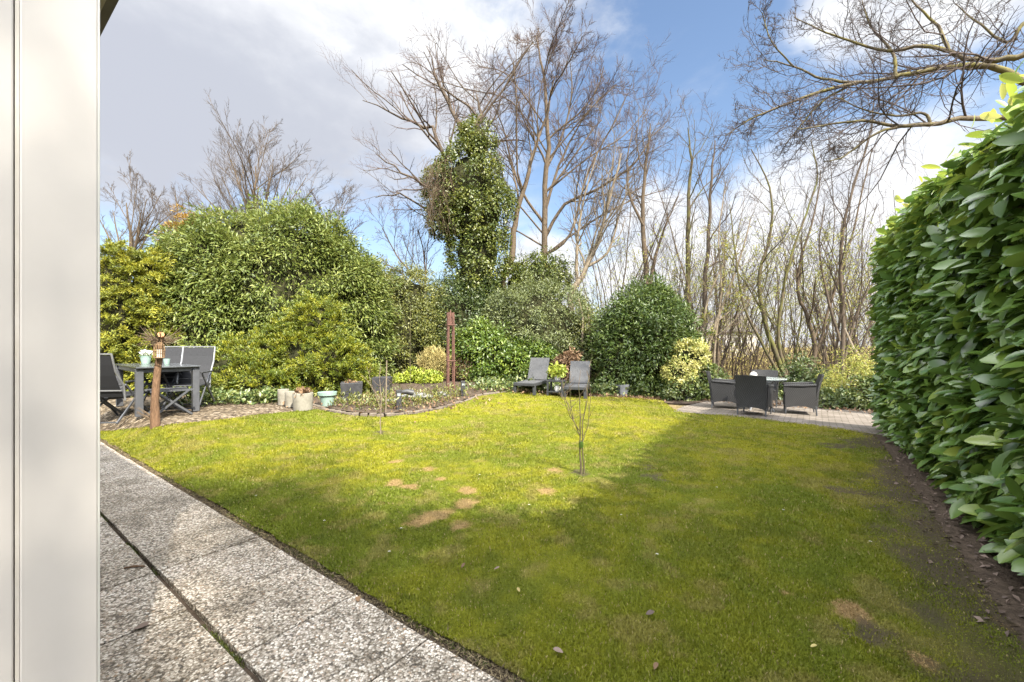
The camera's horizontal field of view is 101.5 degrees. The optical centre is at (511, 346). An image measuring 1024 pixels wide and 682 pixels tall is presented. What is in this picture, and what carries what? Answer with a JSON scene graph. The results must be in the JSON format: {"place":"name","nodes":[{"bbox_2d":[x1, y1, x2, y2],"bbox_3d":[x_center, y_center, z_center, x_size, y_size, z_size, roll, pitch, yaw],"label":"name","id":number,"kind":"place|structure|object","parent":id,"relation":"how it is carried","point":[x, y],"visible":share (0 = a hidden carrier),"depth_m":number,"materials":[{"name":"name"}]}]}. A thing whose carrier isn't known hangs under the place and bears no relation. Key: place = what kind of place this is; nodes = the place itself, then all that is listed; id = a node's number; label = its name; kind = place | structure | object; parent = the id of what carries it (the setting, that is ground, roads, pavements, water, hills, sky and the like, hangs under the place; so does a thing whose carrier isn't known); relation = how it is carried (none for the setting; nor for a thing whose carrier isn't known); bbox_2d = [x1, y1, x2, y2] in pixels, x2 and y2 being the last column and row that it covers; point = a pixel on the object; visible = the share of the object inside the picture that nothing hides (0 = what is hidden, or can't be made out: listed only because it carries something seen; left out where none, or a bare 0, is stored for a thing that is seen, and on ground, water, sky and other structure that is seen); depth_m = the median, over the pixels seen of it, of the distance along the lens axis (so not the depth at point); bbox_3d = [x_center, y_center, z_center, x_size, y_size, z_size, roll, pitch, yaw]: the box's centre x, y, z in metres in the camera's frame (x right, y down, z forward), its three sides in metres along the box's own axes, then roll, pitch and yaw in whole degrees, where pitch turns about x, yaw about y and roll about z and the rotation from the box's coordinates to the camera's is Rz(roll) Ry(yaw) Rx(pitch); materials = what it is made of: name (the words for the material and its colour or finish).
{"place":"outdoors","nodes":[
{"label":"outdoors","id":0,"kind":"place"},
{"bbox_2d":[100,442,500,681],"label":"path","id":1,"kind":"structure","parent":0,"point":[265,610],"depth_m":2.11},
{"bbox_2d":[0,0,118,681],"bbox_3d":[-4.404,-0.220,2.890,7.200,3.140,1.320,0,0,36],"label":"house","id":2,"kind":"structure","parent":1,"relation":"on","point":[49,340],"depth_m":1.12,"materials":[{"name":"white paint"}]},
{"bbox_2d":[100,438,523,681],"bbox_3d":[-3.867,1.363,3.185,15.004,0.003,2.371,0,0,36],"label":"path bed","id":3,"kind":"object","parent":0,"point":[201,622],"visible":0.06,"depth_m":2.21,"materials":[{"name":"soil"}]},
{"bbox_2d":[100,449,521,681],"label":"joint moss","id":4,"kind":"object","parent":3,"relation":"on","point":[239,660],"visible":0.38,"depth_m":2.01,"materials":[{"name":"green plant"}]},
{"bbox_2d":[100,391,1023,681],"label":"lawn","id":5,"kind":"structure","parent":0,"point":[904,555],"depth_m":2.98,"materials":[{"name":"green plant"}]},
{"bbox_2d":[100,437,540,681],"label":"edging","id":6,"kind":"object","parent":5,"relation":"on","point":[262,532],"visible":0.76,"depth_m":2.41,"materials":[{"name":"grey concrete"}]},
{"bbox_2d":[513,358,549,394],"bbox_3d":[0.598,0.786,11.406,0.600,0.912,1.655,0,0,21],"label":"sun lounger","id":7,"kind":"object","parent":5,"relation":"on","point":[538,368],"visible":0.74,"depth_m":11.70,"materials":[{"name":"plastic"}]},
{"bbox_2d":[546,379,566,395],"bbox_3d":[1.163,1.093,10.916,0.440,0.414,0.440,0,0,20],"label":"side table","id":8,"kind":"object","parent":5,"relation":"on","point":[551,381],"visible":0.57,"depth_m":10.78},
{"bbox_2d":[546,361,567,379],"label":"potted plant","id":9,"kind":"object","parent":8,"relation":"on","point":[555,372],"visible":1,"depth_m":10.86,"materials":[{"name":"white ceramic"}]},
{"bbox_2d":[559,362,593,473],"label":"sapling","id":10,"kind":"object","parent":5,"relation":"on","point":[580,441],"visible":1,"depth_m":4.38,"materials":[{"name":"brown plant"}]},
{"bbox_2d":[563,361,591,398],"bbox_3d":[1.806,0.883,11.420,0.600,0.912,1.655,0,0,15],"label":"sun lounger","id":11,"kind":"object","parent":5,"relation":"on","point":[577,367],"visible":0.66,"depth_m":11.74,"materials":[{"name":"plastic"}]},
{"bbox_2d":[100,0,1023,346],"label":"sky","id":12,"kind":"structure","parent":0,"point":[158,58],"materials":[{"name":"blue"}]},
{"bbox_2d":[328,347,867,416],"bbox_3d":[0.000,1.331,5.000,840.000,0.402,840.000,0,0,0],"label":"ground","id":13,"kind":"structure","parent":0,"point":[675,406],"depth_m":11.08,"materials":[{"name":"brown soil"}]},
{"bbox_2d":[100,237,187,395],"bbox_3d":[-10.032,-0.505,9.311,5.430,3.853,2.527,0,0,0],"label":"bush","id":14,"kind":"object","parent":13,"relation":"on","point":[128,307],"visible":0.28,"depth_m":9.14,"materials":[{"name":"green plant"}]},
{"bbox_2d":[100,149,198,281],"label":"bare tree","id":15,"kind":"object","parent":13,"relation":"on","point":[136,241],"visible":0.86,"depth_m":20.99,"materials":[{"name":"brown plant"}]},
{"bbox_2d":[135,171,218,240],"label":"bare tree","id":16,"kind":"object","parent":13,"relation":"on","point":[175,200],"visible":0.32,"depth_m":22.54,"materials":[{"name":"brown plant"}]},
{"bbox_2d":[154,204,221,259],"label":"conifer","id":17,"kind":"object","parent":13,"relation":"on","point":[177,215],"visible":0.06,"depth_m":11.16,"materials":[{"name":"brown plant"}]},
{"bbox_2d":[100,393,328,431],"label":"gravel","id":18,"kind":"structure","parent":13,"relation":"on","point":[206,412],"depth_m":7.09,"materials":[{"name":"beige gravel"}]},
{"bbox_2d":[100,353,150,423],"bbox_3d":[-6.405,0.659,6.753,0.605,1.098,0.823,0,0,-6],"label":"folding chair","id":19,"kind":"object","parent":18,"relation":"on","point":[109,386],"visible":0.59,"depth_m":6.52,"materials":[{"name":"grey textile fabric"},{"name":"grey aluminium"}]},
{"bbox_2d":[115,363,200,416],"bbox_3d":[-6.284,0.713,7.380,2.000,0.773,0.821,0,0,40],"label":"garden table","id":20,"kind":"object","parent":18,"relation":"on","point":[139,369],"visible":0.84,"depth_m":7.02,"materials":[{"name":"grey metal"}]},
{"bbox_2d":[136,324,186,428],"bbox_3d":[-4.990,0.430,5.945,0.571,1.492,0.528,0,0,-24],"label":"wooden post","id":21,"kind":"object","parent":18,"relation":"on","point":[154,417],"visible":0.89,"depth_m":5.93,"materials":[{"name":"brown wood"}]},
{"bbox_2d":[144,387,193,415],"bbox_3d":[-5.466,0.890,6.675,0.458,0.421,0.540,0,0,40],"label":"folding stool","id":22,"kind":"object","parent":18,"relation":"on","point":[176,390],"visible":0.8,"depth_m":6.64,"materials":[{"name":"grey metal"}]},
{"bbox_2d":[144,346,194,407],"bbox_3d":[-6.326,0.549,7.708,0.605,1.098,0.823,0,0,-18],"label":"folding chair","id":23,"kind":"object","parent":18,"relation":"on","point":[173,355],"visible":0.27,"depth_m":7.96,"materials":[{"name":"silver metal"}]},
{"bbox_2d":[161,346,215,411],"bbox_3d":[-5.703,0.549,7.408,0.605,1.098,0.823,0,0,-18],"label":"folding chair","id":24,"kind":"object","parent":18,"relation":"on","point":[203,357],"visible":0.78,"depth_m":7.67,"materials":[{"name":"grey textile fabric"},{"name":"grey aluminium"}]},
{"bbox_2d":[292,386,312,410],"bbox_3d":[-3.670,0.903,7.340,0.348,0.427,0.393,0,0,0],"label":"concrete planter","id":25,"kind":"object","parent":18,"relation":"on","point":[302,396],"visible":1,"depth_m":7.22,"materials":[{"name":"concrete"}]},
{"bbox_2d":[157,87,357,234],"bbox_3d":[-12.152,-5.237,19.799,10.639,12.782,6.116,0,0,0],"label":"bare tree","id":26,"kind":"object","parent":13,"relation":"on","point":[266,187],"visible":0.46,"depth_m":19.73,"materials":[{"name":"brown plant"}]},
{"bbox_2d":[127,188,404,395],"bbox_3d":[-6.531,-1.582,11.488,6.909,5.636,4.963,0,0,0],"label":"rhododendron","id":27,"kind":"object","parent":13,"relation":"on","point":[241,273],"visible":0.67,"depth_m":10.44,"materials":[{"name":"green plant"}]},
{"bbox_2d":[188,287,382,398],"bbox_3d":[-5.077,-0.095,9.397,4.258,2.526,2.590,0,0,-21],"label":"bush","id":28,"kind":"object","parent":13,"relation":"on","point":[315,349],"visible":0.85,"depth_m":9.22,"materials":[{"name":"green plant"}]},
{"bbox_2d":[291,171,368,240],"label":"bare tree","id":29,"kind":"object","parent":13,"relation":"on","point":[342,203],"visible":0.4,"depth_m":22.25,"materials":[{"name":"brown plant"}]},
{"bbox_2d":[359,193,439,296],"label":"bare tree","id":30,"kind":"object","parent":13,"relation":"on","point":[409,242],"visible":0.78,"depth_m":15.78,"materials":[{"name":"brown plant"}]},
{"bbox_2d":[360,252,447,375],"bbox_3d":[-4.027,-0.931,13.791,4.295,4.210,3.003,0,0,0],"label":"viburnum","id":31,"kind":"object","parent":13,"relation":"on","point":[417,334],"visible":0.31,"depth_m":13.43,"materials":[{"name":"green plant"}]},
{"bbox_2d":[313,378,511,412],"bbox_3d":[-2.700,1.156,10.961,5.800,0.127,7.078,0,0,0],"label":"flower bed","id":32,"kind":"object","parent":13,"relation":"on","point":[415,386],"visible":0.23,"depth_m":9.34,"materials":[{"name":"soil"}]},
{"bbox_2d":[317,391,336,406],"bbox_3d":[-3.439,0.982,7.784,0.340,0.260,0.340,0,0,0],"label":"mint pot","id":33,"kind":"object","parent":32,"relation":"on","point":[327,398],"visible":0.99,"depth_m":7.68,"materials":[{"name":"ceramic"}]},
{"bbox_2d":[340,379,362,400],"bbox_3d":[-3.274,0.878,8.542,0.420,0.445,0.419,0,0,-20],"label":"square planter","id":34,"kind":"object","parent":32,"relation":"on","point":[354,386],"visible":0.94,"depth_m":8.36,"materials":[{"name":"grey plastic"}]},
{"bbox_2d":[372,376,392,394],"bbox_3d":[-2.933,0.900,9.456,0.399,0.400,0.399,0,0,-8],"label":"square planter","id":35,"kind":"object","parent":32,"relation":"on","point":[375,381],"visible":0.73,"depth_m":9.28,"materials":[{"name":"black plastic"}]},
{"bbox_2d":[314,382,487,412],"bbox_3d":[-2.043,1.033,9.072,1.996,0.478,3.971,0,0,45],"label":"bed growth","id":36,"kind":"object","parent":32,"relation":"on","point":[434,391],"visible":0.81,"depth_m":8.28,"materials":[{"name":"green plant"}]},
{"bbox_2d":[391,366,444,383],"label":"lime plant","id":37,"kind":"object","parent":32,"relation":"on","point":[420,376],"visible":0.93,"depth_m":12.29,"materials":[{"name":"green plant"}]},
{"bbox_2d":[413,345,451,378],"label":"reed clump","id":38,"kind":"object","parent":32,"relation":"on","point":[435,357],"visible":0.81,"depth_m":12.82,"materials":[{"name":"plant"}]},
{"bbox_2d":[445,310,455,389],"bbox_3d":[-1.548,0.110,10.535,0.220,2.035,0.198,0,0,-25],"label":"obelisk","id":39,"kind":"object","parent":32,"relation":"on","point":[450,319],"visible":0.85,"depth_m":10.49,"materials":[{"name":"red wood"}]},
{"bbox_2d":[313,390,512,416],"bbox_3d":[-1.428,1.188,9.027,5.051,0.200,1.345,0,0,-42],"label":"bed edging","id":40,"kind":"object","parent":13,"relation":"on","point":[390,414],"visible":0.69,"depth_m":7.65,"materials":[{"name":"stone"}]},
{"bbox_2d":[319,0,566,307],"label":"ivy tree","id":41,"kind":"object","parent":13,"relation":"on","point":[463,205],"visible":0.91,"depth_m":15.00,"materials":[{"name":"green plant"}]},
{"bbox_2d":[424,271,508,377],"bbox_3d":[-1.691,-0.861,15.340,4.446,4.101,3.088,0,0,-29],"label":"holly","id":42,"kind":"object","parent":13,"relation":"on","point":[463,314],"visible":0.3,"depth_m":14.70,"materials":[{"name":"green plant"}]},
{"bbox_2d":[131,374,871,406],"bbox_3d":[0.953,1.167,11.171,16.552,0.889,5.964,0,0,-8],"label":"ground cover","id":43,"kind":"object","parent":13,"relation":"on","point":[248,396],"visible":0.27,"depth_m":10.70,"materials":[{"name":"green plant"}]},
{"bbox_2d":[445,315,561,382],"bbox_3d":[-0.141,0.135,13.327,3.982,2.277,2.274,0,0,0],"label":"spotted laurel","id":44,"kind":"object","parent":13,"relation":"on","point":[492,354],"visible":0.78,"depth_m":12.80,"materials":[{"name":"green plant"}]},
{"bbox_2d":[487,0,580,287],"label":"bare tree","id":45,"kind":"object","parent":13,"relation":"on","point":[520,197],"visible":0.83,"depth_m":16.08,"materials":[{"name":"brown plant"}]},
{"bbox_2d":[390,0,700,262],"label":"bare tree","id":46,"kind":"object","parent":13,"relation":"on","point":[545,231],"visible":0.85,"depth_m":16.89,"materials":[{"name":"brown plant"}]},
{"bbox_2d":[503,245,576,305],"bbox_3d":[0.944,-2.570,16.493,3.275,2.848,2.314,0,0,7],"label":"ivy bush","id":47,"kind":"object","parent":46,"relation":"attached to","point":[521,267],"visible":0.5,"depth_m":16.00,"materials":[{"name":"green plant"}]},
{"bbox_2d":[280,328,872,421],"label":"fallen leaves","id":48,"kind":"object","parent":13,"relation":"on","point":[638,397],"depth_m":9.55,"materials":[{"name":"brown plant"}]},
{"bbox_2d":[555,97,666,310],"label":"bare tree","id":49,"kind":"object","parent":13,"relation":"on","point":[607,206],"visible":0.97,"depth_m":15.37,"materials":[{"name":"brown plant"}]},
{"bbox_2d":[591,62,679,287],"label":"bare tree","id":50,"kind":"object","parent":13,"relation":"on","point":[645,250],"visible":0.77,"depth_m":15.97,"materials":[{"name":"brown plant"}]},
{"bbox_2d":[562,117,722,314],"bbox_3d":[5.128,-3.752,17.939,3.237,9.918,8.348,0,0,-44],"label":"young tree","id":51,"kind":"object","parent":13,"relation":"on","point":[621,240],"visible":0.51,"depth_m":18.42,"materials":[{"name":"brown plant"}]},
{"bbox_2d":[577,85,711,307],"bbox_3d":[4.874,-3.747,15.660,3.043,10.139,7.645,0,0,-29],"label":"young tree","id":52,"kind":"object","parent":13,"relation":"on","point":[618,258],"visible":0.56,"depth_m":15.91,"materials":[{"name":"brown plant"}]},
{"bbox_2d":[624,205,730,330],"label":"young tree","id":53,"kind":"object","parent":13,"relation":"on","point":[670,260],"visible":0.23,"depth_m":16.57,"materials":[{"name":"brown plant"}]},
{"bbox_2d":[617,158,763,330],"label":"young tree","id":54,"kind":"object","parent":13,"relation":"on","point":[683,257],"visible":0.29,"depth_m":16.27,"materials":[{"name":"brown plant"}]},
{"bbox_2d":[560,378,865,403],"bbox_3d":[6.000,1.298,12.800,16.000,0.400,6.400,0,0,0],"label":"flower bed","id":55,"kind":"object","parent":13,"relation":"on","point":[675,401],"visible":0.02,"depth_m":11.31,"materials":[{"name":"soil"}]},
{"bbox_2d":[468,268,601,379],"bbox_3d":[0.889,-0.761,14.565,5.139,4.087,4.012,0,0,0],"label":"elaeagnus","id":56,"kind":"object","parent":55,"relation":"on","point":[544,316],"visible":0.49,"depth_m":13.72,"materials":[{"name":"green plant"}]},
{"bbox_2d":[548,346,590,384],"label":"copper shrub","id":57,"kind":"object","parent":55,"relation":"on","point":[564,359],"visible":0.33,"depth_m":12.63,"materials":[{"name":"brown plant"}]},
{"bbox_2d":[567,297,605,383],"bbox_3d":[2.664,-0.035,13.904,1.952,3.188,2.058,0,0,0],"label":"privet","id":58,"kind":"object","parent":55,"relation":"on","point":[582,332],"visible":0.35,"depth_m":13.52,"materials":[{"name":"green plant"}]},
{"bbox_2d":[526,112,674,331],"bbox_3d":[2.783,-2.905,14.169,4.868,8.511,3.538,0,0,-1],"label":"young tree","id":59,"kind":"object","parent":55,"relation":"on","point":[592,244],"visible":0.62,"depth_m":14.43,"materials":[{"name":"brown plant"}]},
{"bbox_2d":[577,271,712,397],"bbox_3d":[3.934,-0.316,12.653,3.927,3.868,2.945,0,0,-20],"label":"portugal laurel","id":60,"kind":"object","parent":55,"relation":"on","point":[640,332],"visible":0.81,"depth_m":12.10,"materials":[{"name":"green plant"}]},
{"bbox_2d":[659,336,712,389],"bbox_3d":[4.944,0.586,11.890,1.403,1.745,1.441,0,0,24],"label":"euonymus","id":61,"kind":"object","parent":55,"relation":"on","point":[699,351],"visible":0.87,"depth_m":11.60,"materials":[{"name":"yellow plant"}]},
{"bbox_2d":[654,363,732,401],"bbox_3d":[5.141,0.986,11.737,2.279,1.204,1.257,0,0,-24],"label":"holly bush","id":62,"kind":"object","parent":55,"relation":"on","point":[700,387],"visible":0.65,"depth_m":11.49,"materials":[{"name":"green plant"}]},
{"bbox_2d":[667,88,728,345],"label":"bare tree","id":63,"kind":"object","parent":55,"relation":"on","point":[687,223],"visible":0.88,"depth_m":14.94,"materials":[{"name":"brown plant"}]},
{"bbox_2d":[641,92,776,377],"bbox_3d":[7.340,-3.479,15.116,6.437,9.847,3.935,2,-3,-42],"label":"young tree","id":64,"kind":"object","parent":55,"relation":"on","point":[718,350],"visible":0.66,"depth_m":14.79,"materials":[{"name":"brown plant"}]},
{"bbox_2d":[678,92,742,376],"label":"bare tree","id":65,"kind":"object","parent":55,"relation":"on","point":[705,270],"visible":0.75,"depth_m":14.54,"materials":[{"name":"brown plant"}]},
{"bbox_2d":[667,167,774,380],"bbox_3d":[6.703,-2.443,13.741,3.842,7.800,2.550,0,0,23],"label":"hazel","id":66,"kind":"object","parent":55,"relation":"on","point":[714,329],"visible":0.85,"depth_m":13.56,"materials":[{"name":"brown plant"}]},
{"bbox_2d":[637,200,811,359],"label":"young tree","id":67,"kind":"object","parent":55,"relation":"on","point":[709,267],"visible":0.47,"depth_m":15.29,"materials":[{"name":"brown plant"}]},
{"bbox_2d":[669,154,781,333],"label":"young tree","id":68,"kind":"object","parent":55,"relation":"on","point":[690,258],"visible":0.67,"depth_m":14.28,"materials":[{"name":"brown plant"}]},
{"bbox_2d":[717,222,798,379],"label":"young tree","id":69,"kind":"object","parent":55,"relation":"on","point":[744,340],"visible":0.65,"depth_m":15.10,"materials":[{"name":"brown plant"}]},
{"bbox_2d":[698,77,850,377],"bbox_3d":[8.079,-3.502,12.963,4.473,9.871,2.605,0,0,18],"label":"hazel","id":70,"kind":"object","parent":55,"relation":"on","point":[778,357],"visible":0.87,"depth_m":13.17,"materials":[{"name":"brown plant"}]},
{"bbox_2d":[693,149,855,375],"bbox_3d":[9.135,-2.422,14.981,4.884,7.755,4.432,0,0,43],"label":"young tree","id":71,"kind":"object","parent":55,"relation":"on","point":[799,327],"visible":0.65,"depth_m":14.15,"materials":[{"name":"brown plant"}]},
{"bbox_2d":[768,228,865,386],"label":"young tree","id":72,"kind":"object","parent":55,"relation":"on","point":[829,328],"visible":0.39,"depth_m":15.11,"materials":[{"name":"brown plant"}]},
{"bbox_2d":[764,111,907,372],"bbox_3d":[10.770,-3.102,13.696,4.644,8.738,3.022,0,0,0],"label":"hazel","id":73,"kind":"object","parent":55,"relation":"on","point":[815,346],"visible":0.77,"depth_m":13.77,"materials":[{"name":"brown plant"}]},
{"bbox_2d":[802,149,919,375],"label":"young tree","id":74,"kind":"object","parent":55,"relation":"on","point":[847,300],"visible":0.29,"depth_m":14.41,"materials":[{"name":"brown plant"}]},
{"bbox_2d":[797,88,927,382],"bbox_3d":[12.980,-3.528,14.508,7.890,9.948,3.060,0,0,-29],"label":"young tree","id":75,"kind":"object","parent":55,"relation":"on","point":[861,277],"visible":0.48,"depth_m":13.64,"materials":[{"name":"brown plant"}]},
{"bbox_2d":[796,21,931,383],"bbox_3d":[10.696,-4.022,13.124,3.174,10.388,2.939,0,0,-18],"label":"hazel","id":76,"kind":"object","parent":55,"relation":"on","point":[841,339],"visible":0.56,"depth_m":12.96,"materials":[{"name":"brown plant"}]},
{"bbox_2d":[809,158,944,387],"bbox_3d":[11.201,-2.174,13.046,2.971,7.265,4.132,0,0,9],"label":"young tree","id":77,"kind":"object","parent":55,"relation":"on","point":[839,322],"visible":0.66,"depth_m":13.43,"materials":[{"name":"brown plant"}]},
{"bbox_2d":[640,189,787,357],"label":"young tree","id":78,"kind":"object","parent":13,"relation":"on","point":[713,270],"visible":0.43,"depth_m":15.11,"materials":[{"name":"brown plant"}]},
{"bbox_2d":[595,330,874,385],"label":"undergrowth","id":79,"kind":"object","parent":13,"relation":"on","point":[762,366],"visible":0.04,"depth_m":19.39,"materials":[{"name":"plant"}]},
{"bbox_2d":[690,206,809,374],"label":"young tree","id":80,"kind":"object","parent":13,"relation":"on","point":[725,352],"visible":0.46,"depth_m":15.58,"materials":[{"name":"brown plant"}]},
{"bbox_2d":[711,203,795,374],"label":"young tree","id":81,"kind":"object","parent":13,"relation":"on","point":[745,349],"visible":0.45,"depth_m":16.44,"materials":[{"name":"brown plant"}]},
{"bbox_2d":[693,186,822,369],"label":"young tree","id":82,"kind":"object","parent":13,"relation":"on","point":[756,304],"visible":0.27,"depth_m":17.86,"materials":[{"name":"brown plant"}]},
{"bbox_2d":[718,159,813,372],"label":"young tree","id":83,"kind":"object","parent":13,"relation":"on","point":[771,326],"visible":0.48,"depth_m":16.17,"materials":[{"name":"brown plant"}]},
{"bbox_2d":[771,221,819,367],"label":"young tree","id":84,"kind":"object","parent":13,"relation":"on","point":[790,318],"visible":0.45,"depth_m":17.20,"materials":[{"name":"brown plant"}]},
{"bbox_2d":[746,199,846,376],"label":"young tree","id":85,"kind":"object","parent":13,"relation":"on","point":[821,349],"visible":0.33,"depth_m":16.20,"materials":[{"name":"brown plant"}]},
{"bbox_2d":[768,350,831,393],"bbox_3d":[8.370,0.839,11.885,1.551,1.476,1.753,0,0,-22],"label":"dark shrub","id":86,"kind":"object","parent":13,"relation":"on","point":[801,374],"visible":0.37,"depth_m":11.97,"materials":[{"name":"green plant"}]},
{"bbox_2d":[746,188,888,364],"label":"young tree","id":87,"kind":"object","parent":13,"relation":"on","point":[834,310],"visible":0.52,"depth_m":16.14,"materials":[{"name":"brown plant"}]},
{"bbox_2d":[750,174,895,360],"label":"young tree","id":88,"kind":"object","parent":13,"relation":"on","point":[818,278],"visible":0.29,"depth_m":19.90,"materials":[{"name":"brown plant"}]},
{"bbox_2d":[778,173,889,366],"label":"young tree","id":89,"kind":"object","parent":13,"relation":"on","point":[845,278],"visible":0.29,"depth_m":18.00,"materials":[{"name":"brown plant"}]},
{"bbox_2d":[784,197,904,373],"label":"young tree","id":90,"kind":"object","parent":13,"relation":"on","point":[847,327],"visible":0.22,"depth_m":16.52,"materials":[{"name":"brown plant"}]},
{"bbox_2d":[814,344,877,408],"bbox_3d":[8.850,0.746,10.517,2.499,1.618,1.882,0,0,-43],"label":"barberry","id":91,"kind":"object","parent":13,"relation":"on","point":[835,382],"visible":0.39,"depth_m":10.50,"materials":[{"name":"yellow plant"}]},
{"bbox_2d":[818,373,875,410],"bbox_3d":[8.225,1.097,10.054,2.003,0.949,1.371,0,0,33],"label":"skimmia","id":92,"kind":"object","parent":13,"relation":"on","point":[849,402],"visible":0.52,"depth_m":9.87,"materials":[{"name":"green plant"}]},
{"bbox_2d":[685,0,1023,232],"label":"overhanging tree","id":93,"kind":"object","parent":13,"relation":"on","point":[976,62],"visible":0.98,"depth_m":6.99,"materials":[{"name":"brown plant"}]},
{"bbox_2d":[692,315,757,357],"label":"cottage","id":94,"kind":"structure","parent":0,"point":[753,339],"depth_m":48.00,"materials":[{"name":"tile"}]},
{"bbox_2d":[677,401,885,435],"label":"patio","id":95,"kind":"structure","parent":0,"point":[860,421],"depth_m":9.10,"materials":[{"name":"stone"}]},
{"bbox_2d":[705,371,735,407],"bbox_3d":[5.110,1.051,10.159,0.744,0.873,0.662,0,0,29],"label":"wicker chair","id":96,"kind":"object","parent":95,"relation":"on","point":[722,389],"visible":0.78,"depth_m":9.91,"materials":[{"name":"grey wicker"}]},
{"bbox_2d":[734,375,773,416],"bbox_3d":[5.247,1.051,9.080,0.662,0.873,0.744,0,0,41],"label":"wicker chair","id":97,"kind":"object","parent":95,"relation":"on","point":[754,391],"visible":1,"depth_m":8.85,"materials":[{"name":"grey wicker"}]},
{"bbox_2d":[752,370,778,406],"bbox_3d":[6.384,1.051,10.587,0.662,0.873,0.744,0,0,34],"label":"table","id":98,"kind":"object","parent":95,"relation":"on","point":[770,373],"visible":0.36,"depth_m":10.71,"materials":[{"name":"grey metal"}]},
{"bbox_2d":[783,374,823,415],"bbox_3d":[6.449,1.051,9.259,0.744,0.873,0.662,0,0,30],"label":"wicker chair","id":99,"kind":"object","parent":95,"relation":"on","point":[805,394],"visible":1,"depth_m":9.05,"materials":[{"name":"grey wicker"}]},
{"bbox_2d":[874,435,1023,647],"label":"hedge soil","id":100,"kind":"structure","parent":0,"point":[1012,609],"depth_m":2.80,"materials":[{"name":"brown soil"}]},
{"bbox_2d":[864,60,1023,575],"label":"laurel hedge","id":101,"kind":"object","parent":100,"relation":"on","point":[946,312],"visible":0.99,"depth_m":3.19,"materials":[{"name":"green plant"}]},
{"bbox_2d":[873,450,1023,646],"bbox_3d":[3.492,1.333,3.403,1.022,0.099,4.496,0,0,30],"label":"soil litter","id":102,"kind":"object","parent":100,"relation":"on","point":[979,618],"visible":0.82,"depth_m":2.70,"materials":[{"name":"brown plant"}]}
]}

